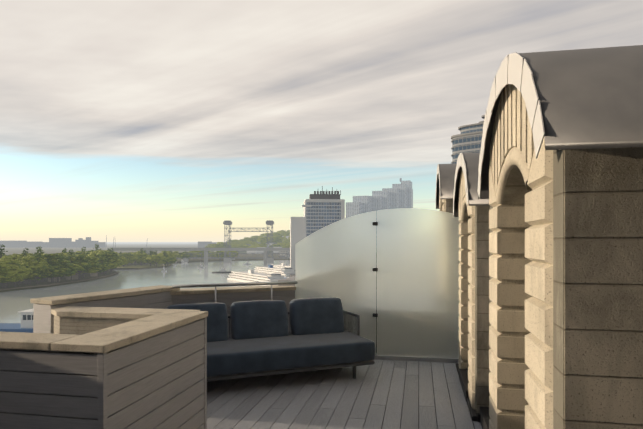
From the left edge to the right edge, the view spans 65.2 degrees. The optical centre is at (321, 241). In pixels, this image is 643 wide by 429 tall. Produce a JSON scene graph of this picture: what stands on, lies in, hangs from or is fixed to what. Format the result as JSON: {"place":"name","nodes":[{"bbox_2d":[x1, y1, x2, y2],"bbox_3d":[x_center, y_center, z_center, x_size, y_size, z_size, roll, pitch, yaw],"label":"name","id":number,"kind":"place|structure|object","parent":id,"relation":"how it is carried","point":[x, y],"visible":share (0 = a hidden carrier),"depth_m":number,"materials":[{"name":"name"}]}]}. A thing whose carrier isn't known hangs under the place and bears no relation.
{"place":"outdoors","nodes":[
{"label":"outdoors","id":0,"kind":"place"},
{"bbox_2d":[0,243,289,322],"bbox_3d":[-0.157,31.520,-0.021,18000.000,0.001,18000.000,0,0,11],"label":"river water","id":1,"kind":"structure","parent":0,"point":[13,304],"depth_m":398.99,"materials":[{"name":"grey liquid"}]},
{"bbox_2d":[0,309,32,332],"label":"boat","id":2,"kind":"object","parent":1,"relation":"on","point":[25,325],"visible":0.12,"depth_m":174.39,"materials":[{"name":"white"}]},
{"bbox_2d":[212,268,232,272],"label":"boat","id":3,"kind":"object","parent":1,"relation":"on","point":[222,270],"depth_m":510.64,"materials":[{"name":"grey metal"}]},
{"bbox_2d":[227,270,285,285],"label":"cruise ship","id":4,"kind":"object","parent":1,"relation":"on","point":[249,276],"visible":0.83,"depth_m":378.15,"materials":[{"name":"white metal"}]},
{"bbox_2d":[254,262,294,277],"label":"cruise ship","id":5,"kind":"object","parent":1,"relation":"on","point":[286,271],"visible":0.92,"depth_m":451.35,"materials":[{"name":"white metal"}]},
{"bbox_2d":[272,263,289,267],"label":"cruise ship","id":6,"kind":"object","parent":1,"relation":"on","point":[278,266],"visible":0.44,"depth_m":561.83,"materials":[{"name":"white metal"}]},
{"bbox_2d":[107,242,197,242],"bbox_3d":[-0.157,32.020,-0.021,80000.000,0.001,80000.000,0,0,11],"label":"ground sheet","id":7,"kind":"object","parent":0,"point":[152,242],"depth_m":23496.83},
{"bbox_2d":[0,244,376,291],"bbox_3d":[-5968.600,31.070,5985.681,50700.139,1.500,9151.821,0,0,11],"label":"bank","id":8,"kind":"structure","parent":0,"point":[11,251],"depth_m":1113.00,"materials":[{"name":"green plant"}]},
{"bbox_2d":[0,244,7,283],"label":"tree","id":9,"kind":"object","parent":8,"relation":"on","point":[1,252],"visible":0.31,"depth_m":363.93,"materials":[{"name":"green plant"}]},
{"bbox_2d":[0,264,18,280],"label":"tree","id":10,"kind":"object","parent":8,"relation":"on","point":[9,274],"visible":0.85,"depth_m":319.84,"materials":[{"name":"green plant"}]},
{"bbox_2d":[0,260,29,283],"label":"tree","id":11,"kind":"object","parent":8,"relation":"on","point":[4,272],"visible":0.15,"depth_m":326.46,"materials":[{"name":"green plant"}]},
{"bbox_2d":[0,258,30,287],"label":"tree","id":12,"kind":"object","parent":8,"relation":"on","point":[4,261],"visible":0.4,"depth_m":328.54,"materials":[{"name":"green plant"}]},
{"bbox_2d":[0,255,31,282],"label":"tree","id":13,"kind":"object","parent":8,"relation":"on","point":[13,257],"visible":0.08,"depth_m":360.75,"materials":[{"name":"green plant"}]},
{"bbox_2d":[13,259,32,286],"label":"tree","id":14,"kind":"object","parent":8,"relation":"on","point":[26,265],"visible":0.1,"depth_m":342.11,"materials":[{"name":"green plant"}]},
{"bbox_2d":[22,248,28,255],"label":"tree","id":15,"kind":"object","parent":8,"relation":"on","point":[24,253],"visible":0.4,"depth_m":394.44,"materials":[{"name":"green plant"}]},
{"bbox_2d":[19,266,36,284],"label":"tree","id":16,"kind":"object","parent":8,"relation":"on","point":[29,276],"visible":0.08,"depth_m":351.25,"materials":[{"name":"green plant"}]},
{"bbox_2d":[16,256,48,283],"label":"tree","id":17,"kind":"object","parent":8,"relation":"on","point":[41,262],"visible":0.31,"depth_m":357.62,"materials":[{"name":"green plant"}]},
{"bbox_2d":[19,260,45,283],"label":"tree","id":18,"kind":"object","parent":8,"relation":"on","point":[35,268],"visible":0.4,"depth_m":353.09,"materials":[{"name":"green plant"}]},
{"bbox_2d":[34,252,41,283],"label":"tree","id":19,"kind":"object","parent":8,"relation":"on","point":[38,256],"visible":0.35,"depth_m":362.42,"materials":[{"name":"green plant"}]},
{"bbox_2d":[35,246,43,280],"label":"tree","id":20,"kind":"object","parent":8,"relation":"on","point":[39,250],"visible":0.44,"depth_m":388.49,"materials":[{"name":"green plant"}]},
{"bbox_2d":[31,265,51,283],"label":"tree","id":21,"kind":"object","parent":8,"relation":"on","point":[40,277],"visible":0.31,"depth_m":360.44,"materials":[{"name":"green plant"}]},
{"bbox_2d":[48,277,59,281],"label":"shore house","id":22,"kind":"structure","parent":8,"relation":"on","point":[55,279],"depth_m":380.66,"materials":[{"name":"grey"}]},
{"bbox_2d":[39,253,73,282],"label":"tree","id":23,"kind":"object","parent":8,"relation":"on","point":[60,257],"visible":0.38,"depth_m":368.84,"materials":[{"name":"green plant"}]},
{"bbox_2d":[0,272,118,290],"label":"riverbank","id":24,"kind":"structure","parent":8,"relation":"on","point":[58,283],"depth_m":359.32,"materials":[{"name":"grey stone"}]},
{"bbox_2d":[49,259,78,281],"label":"tree","id":25,"kind":"object","parent":8,"relation":"on","point":[73,271],"visible":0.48,"depth_m":371.45,"materials":[{"name":"green plant"}]},
{"bbox_2d":[66,273,78,279],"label":"shore house","id":26,"kind":"structure","parent":8,"relation":"on","point":[75,276],"depth_m":404.24,"materials":[{"name":"grey"}]},
{"bbox_2d":[64,254,100,279],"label":"tree","id":27,"kind":"object","parent":8,"relation":"on","point":[86,262],"visible":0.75,"depth_m":398.85,"materials":[{"name":"green plant"}]},
{"bbox_2d":[75,251,89,273],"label":"tree","id":28,"kind":"object","parent":8,"relation":"on","point":[84,253],"visible":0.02,"depth_m":475.17,"materials":[{"name":"green plant"}]},
{"bbox_2d":[78,263,101,277],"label":"tree","id":29,"kind":"object","parent":8,"relation":"on","point":[95,271],"visible":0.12,"depth_m":417.74,"materials":[{"name":"green plant"}]},
{"bbox_2d":[90,272,97,276],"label":"shore house","id":30,"kind":"structure","parent":8,"relation":"on","point":[93,274],"depth_m":438.79,"materials":[{"name":"grey"}]},
{"bbox_2d":[93,257,110,272],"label":"tree","id":31,"kind":"object","parent":8,"relation":"on","point":[104,266],"visible":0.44,"depth_m":444.57,"materials":[{"name":"green plant"}]},
{"bbox_2d":[87,252,121,273],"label":"tree","id":32,"kind":"object","parent":8,"relation":"on","point":[114,264],"visible":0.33,"depth_m":463.63,"materials":[{"name":"green plant"}]},
{"bbox_2d":[0,235,215,247],"bbox_3d":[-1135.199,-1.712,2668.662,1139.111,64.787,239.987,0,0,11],"label":"distant buildings","id":33,"kind":"structure","parent":8,"relation":"on","point":[66,243],"depth_m":2647.57,"materials":[{"name":"grey"}]},
{"bbox_2d":[97,251,121,273],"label":"tree","id":34,"kind":"object","parent":8,"relation":"on","point":[114,254],"visible":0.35,"depth_m":471.23,"materials":[{"name":"green plant"}]},
{"bbox_2d":[112,252,126,270],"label":"tree","id":35,"kind":"object","parent":8,"relation":"on","point":[124,261],"visible":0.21,"depth_m":528.86,"materials":[{"name":"green plant"}]},
{"bbox_2d":[119,253,131,265],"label":"tree","id":36,"kind":"object","parent":8,"relation":"on","point":[126,255],"visible":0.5,"depth_m":629.39,"materials":[{"name":"green plant"}]},
{"bbox_2d":[127,256,141,265],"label":"tree","id":37,"kind":"object","parent":8,"relation":"on","point":[134,259],"visible":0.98,"depth_m":627.19,"materials":[{"name":"green plant"}]},
{"bbox_2d":[128,253,148,264],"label":"tree","id":38,"kind":"object","parent":8,"relation":"on","point":[142,256],"visible":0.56,"depth_m":638.36,"materials":[{"name":"green plant"}]},
{"bbox_2d":[116,264,171,267],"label":"spit grass","id":39,"kind":"structure","parent":8,"relation":"on","point":[140,266],"depth_m":612.95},
{"bbox_2d":[143,255,154,265],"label":"tree","id":40,"kind":"object","parent":8,"relation":"on","point":[146,260],"visible":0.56,"depth_m":611.43,"materials":[{"name":"green plant"}]},
{"bbox_2d":[149,255,163,266],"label":"tree","id":41,"kind":"object","parent":8,"relation":"on","point":[155,258],"visible":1,"depth_m":606.42,"materials":[{"name":"green plant"}]},
{"bbox_2d":[157,252,174,257],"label":"tree","id":42,"kind":"object","parent":8,"relation":"on","point":[171,256],"visible":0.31,"depth_m":666.64,"materials":[{"name":"green plant"}]},
{"bbox_2d":[160,254,176,265],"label":"tree","id":43,"kind":"object","parent":8,"relation":"on","point":[169,258],"visible":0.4,"depth_m":624.49,"materials":[{"name":"green plant"}]},
{"bbox_2d":[161,257,176,263],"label":"tree","id":44,"kind":"object","parent":8,"relation":"on","point":[168,260],"visible":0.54,"depth_m":620.11,"materials":[{"name":"green plant"}]},
{"bbox_2d":[177,252,192,258],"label":"tree","id":45,"kind":"object","parent":8,"relation":"on","point":[182,255],"visible":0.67,"depth_m":755.34,"materials":[{"name":"green plant"}]},
{"bbox_2d":[197,251,203,260],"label":"tree","id":46,"kind":"object","parent":8,"relation":"on","point":[202,252],"visible":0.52,"depth_m":789.06,"materials":[{"name":"green plant"}]},
{"bbox_2d":[212,251,227,260],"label":"tree","id":47,"kind":"object","parent":8,"relation":"on","point":[217,253],"visible":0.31,"depth_m":807.90,"materials":[{"name":"green plant"}]},
{"bbox_2d":[183,220,289,262],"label":"lift bridge","id":48,"kind":"structure","parent":8,"relation":"on","point":[230,258],"depth_m":749.88,"materials":[{"name":"grey metal"}]},
{"bbox_2d":[279,251,289,257],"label":"city blocks","id":49,"kind":"structure","parent":8,"relation":"on","point":[282,253],"depth_m":935.91,"materials":[{"name":"grey concrete"}]},
{"bbox_2d":[111,248,376,264],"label":"road bridge","id":50,"kind":"structure","parent":0,"point":[205,250],"depth_m":689.11,"materials":[{"name":"grey concrete"}]},
{"bbox_2d":[210,240,376,253],"bbox_3d":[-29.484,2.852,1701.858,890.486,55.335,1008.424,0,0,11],"label":"hill terrain","id":51,"kind":"structure","parent":0,"point":[259,243],"depth_m":1375.26,"materials":[{"name":"green plant"}]},
{"bbox_2d":[210,244,223,247],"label":"tree","id":52,"kind":"object","parent":51,"relation":"on","point":[218,245],"visible":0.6,"depth_m":1311.05,"materials":[{"name":"green plant"}]},
{"bbox_2d":[214,236,289,253],"bbox_3d":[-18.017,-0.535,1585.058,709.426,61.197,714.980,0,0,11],"label":"distant buildings","id":53,"kind":"structure","parent":51,"relation":"on","point":[256,252],"depth_m":1259.62,"materials":[{"name":"grey"}]},
{"bbox_2d":[274,237,281,243],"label":"tree","id":54,"kind":"object","parent":51,"relation":"on","point":[277,240],"visible":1,"depth_m":1455.08,"materials":[{"name":"green plant"}]},
{"bbox_2d":[282,243,289,247],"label":"tree","id":55,"kind":"object","parent":51,"relation":"on","point":[287,245],"visible":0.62,"depth_m":1283.63,"materials":[{"name":"green plant"}]},
{"bbox_2d":[346,178,412,251],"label":"apartment buildings","id":56,"kind":"structure","parent":51,"relation":"on","point":[395,196],"depth_m":1219.41,"materials":[{"name":"grey concrete"}]},
{"bbox_2d":[0,0,642,241],"label":"sky","id":57,"kind":"structure","parent":0,"point":[121,120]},
{"bbox_2d":[290,258,376,289],"bbox_3d":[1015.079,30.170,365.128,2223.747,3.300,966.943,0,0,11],"label":"city quay terrain","id":58,"kind":"structure","parent":0,"point":[291,275],"depth_m":425.32,"materials":[{"name":"grey concrete"}]},
{"bbox_2d":[290,186,344,269],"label":"high-rise building","id":59,"kind":"structure","parent":58,"relation":"on","point":[322,209],"depth_m":520.27,"materials":[{"name":"white concrete"}]},
{"bbox_2d":[451,115,484,163],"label":"round tower building","id":60,"kind":"structure","parent":58,"relation":"on","point":[468,139],"depth_m":240.03,"materials":[{"name":"grey concrete"}]},
{"bbox_2d":[454,153,489,216],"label":"dormer roof","id":61,"kind":"structure","parent":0,"point":[472,162],"depth_m":4.43,"materials":[{"name":"grey metal"}]},
{"bbox_2d":[453,153,468,216],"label":"arch trim","id":62,"kind":"structure","parent":61,"relation":"attached to","point":[461,161],"depth_m":4.90,"materials":[{"name":"beige stone"}]},
{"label":"upper hotel storeys","id":63,"kind":"object","parent":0,"visible":0},
{"bbox_2d":[363,364,455,428],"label":"deck board gaps","id":64,"kind":"object","parent":63,"relation":"on","point":[418,402],"depth_m":4.72,"materials":[{"name":"black"}]},
{"bbox_2d":[207,290,481,428],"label":"terrace deck planks","id":65,"kind":"object","parent":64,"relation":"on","point":[338,398],"visible":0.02,"depth_m":4.84,"materials":[{"name":"grey wood"}]},
{"bbox_2d":[0,276,294,428],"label":"parapet wall","id":66,"kind":"structure","parent":65,"relation":"on","point":[158,381],"depth_m":2.93,"materials":[{"name":"grey wood"}]},
{"bbox_2d":[54,315,136,334],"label":"parapet stone courses","id":67,"kind":"object","parent":66,"relation":"attached to","point":[73,325],"depth_m":4.42,"materials":[{"name":"beige stone"}]},
{"bbox_2d":[0,285,295,352],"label":"parapet coping","id":68,"kind":"object","parent":66,"relation":"on","point":[148,322],"visible":0.94,"depth_m":3.56,"materials":[{"name":"beige stone"}]},
{"bbox_2d":[172,281,297,302],"bbox_3d":[-1.061,0.867,6.328,1.590,0.706,0.076,0,0,-22],"label":"parapet handrail","id":69,"kind":"object","parent":66,"relation":"attached to","point":[215,285],"visible":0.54,"depth_m":6.27,"materials":[{"name":"silver metal"}]},
{"bbox_2d":[207,310,374,381],"bbox_3d":[-0.621,1.117,5.619,2.250,0.506,0.950,0,0,-22],"label":"frame","id":70,"kind":"object","parent":65,"relation":"on","point":[265,373],"visible":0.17,"depth_m":5.28,"materials":[{"name":"grey metal"}]},
{"bbox_2d":[166,303,227,341],"bbox_3d":[-1.381,0.922,5.589,0.675,0.476,0.206,0,-14,-22],"label":"sofa back cushion","id":71,"kind":"object","parent":70,"relation":"on","point":[217,323],"visible":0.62,"depth_m":5.57,"materials":[{"name":"fabric"}]},
{"bbox_2d":[230,300,288,339],"bbox_3d":[-0.721,0.924,5.870,0.679,0.477,0.208,0,-17,-22],"label":"sofa back cushion","id":72,"kind":"object","parent":70,"relation":"on","point":[258,319],"visible":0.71,"depth_m":5.77,"materials":[{"name":"fabric"}]},
{"bbox_2d":[207,330,374,376],"bbox_3d":[-0.602,1.215,5.568,2.269,0.239,0.893,0,0,-22],"label":"sofa seat cushion","id":73,"kind":"object","parent":70,"relation":"on","point":[230,356],"visible":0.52,"depth_m":5.29,"materials":[{"name":"fabric"}]},
{"bbox_2d":[229,313,356,336],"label":"sofa cords","id":74,"kind":"object","parent":70,"relation":"attached to","point":[350,323],"visible":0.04,"depth_m":6.15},
{"bbox_2d":[289,297,343,334],"bbox_3d":[-0.056,0.921,6.127,0.681,0.478,0.202,0,-14,-22],"label":"sofa back cushion","id":75,"kind":"object","parent":70,"relation":"on","point":[308,316],"visible":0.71,"depth_m":6.03,"materials":[{"name":"fabric"}]},
{"bbox_2d":[295,211,375,354],"bbox_3d":[0.180,0.536,6.616,1.076,1.878,0.010,0,0,11],"label":"glass panel","id":76,"kind":"object","parent":65,"relation":"on","point":[337,259],"visible":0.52,"depth_m":6.58,"materials":[{"name":"glass"}]},
{"bbox_2d":[372,222,377,316],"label":"glass clamps","id":77,"kind":"object","parent":76,"relation":"attached to","point":[374,269],"visible":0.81,"depth_m":6.50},
{"bbox_2d":[352,366,355,378],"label":"sofa legs","id":78,"kind":"object","parent":65,"relation":"on","point":[354,371],"visible":0.15,"depth_m":5.58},
{"bbox_2d":[376,310,376,352],"bbox_3d":[0.938,1.290,7.284,1.870,0.460,1.000,0,0,11],"label":"lounge bench","id":79,"kind":"object","parent":65,"relation":"on","point":[376,333],"depth_m":6.81,"materials":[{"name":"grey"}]},
{"bbox_2d":[375,355,458,362],"bbox_3d":[0.698,1.495,6.516,2.170,0.050,0.040,0,0,11],"label":"glass base channel","id":80,"kind":"object","parent":65,"relation":"on","point":[425,359],"visible":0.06,"depth_m":6.39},
{"bbox_2d":[377,208,459,358],"bbox_3d":[1.233,0.522,6.412,1.048,1.905,0.010,0,0,11],"label":"glass panel","id":81,"kind":"object","parent":80,"relation":"in","point":[418,275],"visible":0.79,"depth_m":6.41,"materials":[{"name":"glass"}]},
{"bbox_2d":[466,368,489,428],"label":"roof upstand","id":82,"kind":"object","parent":64,"relation":"on","point":[484,417],"depth_m":4.08,"materials":[{"name":"black"}]},
{"bbox_2d":[442,199,452,212],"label":"dormer side wall","id":83,"kind":"structure","parent":82,"relation":"on","point":[449,205],"depth_m":9.07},
{"bbox_2d":[439,188,445,211],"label":"dormer stone dressings","id":84,"kind":"structure","parent":83,"relation":"attached to","point":[443,207],"depth_m":9.80,"materials":[{"name":"beige stone"}]},
{"bbox_2d":[436,164,456,208],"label":"dormer roof","id":85,"kind":"structure","parent":83,"relation":"on","point":[447,176],"depth_m":9.26,"materials":[{"name":"grey metal"}]},
{"bbox_2d":[436,164,440,196],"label":"arch trim","id":86,"kind":"structure","parent":85,"relation":"attached to","point":[438,171],"depth_m":9.89,"materials":[{"name":"beige stone"}]},
{"bbox_2d":[464,205,489,412],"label":"stone wall","id":87,"kind":"structure","parent":82,"relation":"on","point":[483,302],"depth_m":4.27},
{"bbox_2d":[459,168,474,408],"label":"dormer stone dressings","id":88,"kind":"structure","parent":87,"relation":"attached to","point":[468,284],"depth_m":5.29,"materials":[{"name":"beige stone"}]},
{"bbox_2d":[456,363,479,421],"bbox_3d":[3.044,1.465,4.867,3.250,0.110,1.885,0,0,11],"label":"wall base flashing","id":89,"kind":"object","parent":87,"relation":"attached to","point":[463,377],"visible":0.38,"depth_m":4.90,"materials":[{"name":"black metal"}]},
{"bbox_2d":[460,206,476,413],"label":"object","id":90,"kind":"object","parent":87,"relation":"attached to","point":[475,309],"visible":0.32,"depth_m":4.30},
{"bbox_2d":[493,147,642,428],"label":"stone wall","id":91,"kind":"structure","parent":82,"relation":"on","point":[603,288],"depth_m":1.69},
{"bbox_2d":[489,84,552,428],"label":"dormer stone dressings","id":92,"kind":"structure","parent":91,"relation":"attached to","point":[512,144],"depth_m":2.57,"materials":[{"name":"beige stone"}]},
{"bbox_2d":[490,150,563,428],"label":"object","id":93,"kind":"object","parent":91,"relation":"attached to","point":[558,289],"visible":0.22,"depth_m":1.77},
{"bbox_2d":[478,45,642,198],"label":"dormer roof","id":94,"kind":"structure","parent":91,"relation":"on","point":[591,98],"depth_m":1.73,"materials":[{"name":"grey metal"}]},
{"bbox_2d":[477,52,544,198],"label":"arch trim","id":95,"kind":"structure","parent":94,"relation":"attached to","point":[515,70],"depth_m":2.06,"materials":[{"name":"beige stone"}]}
]}

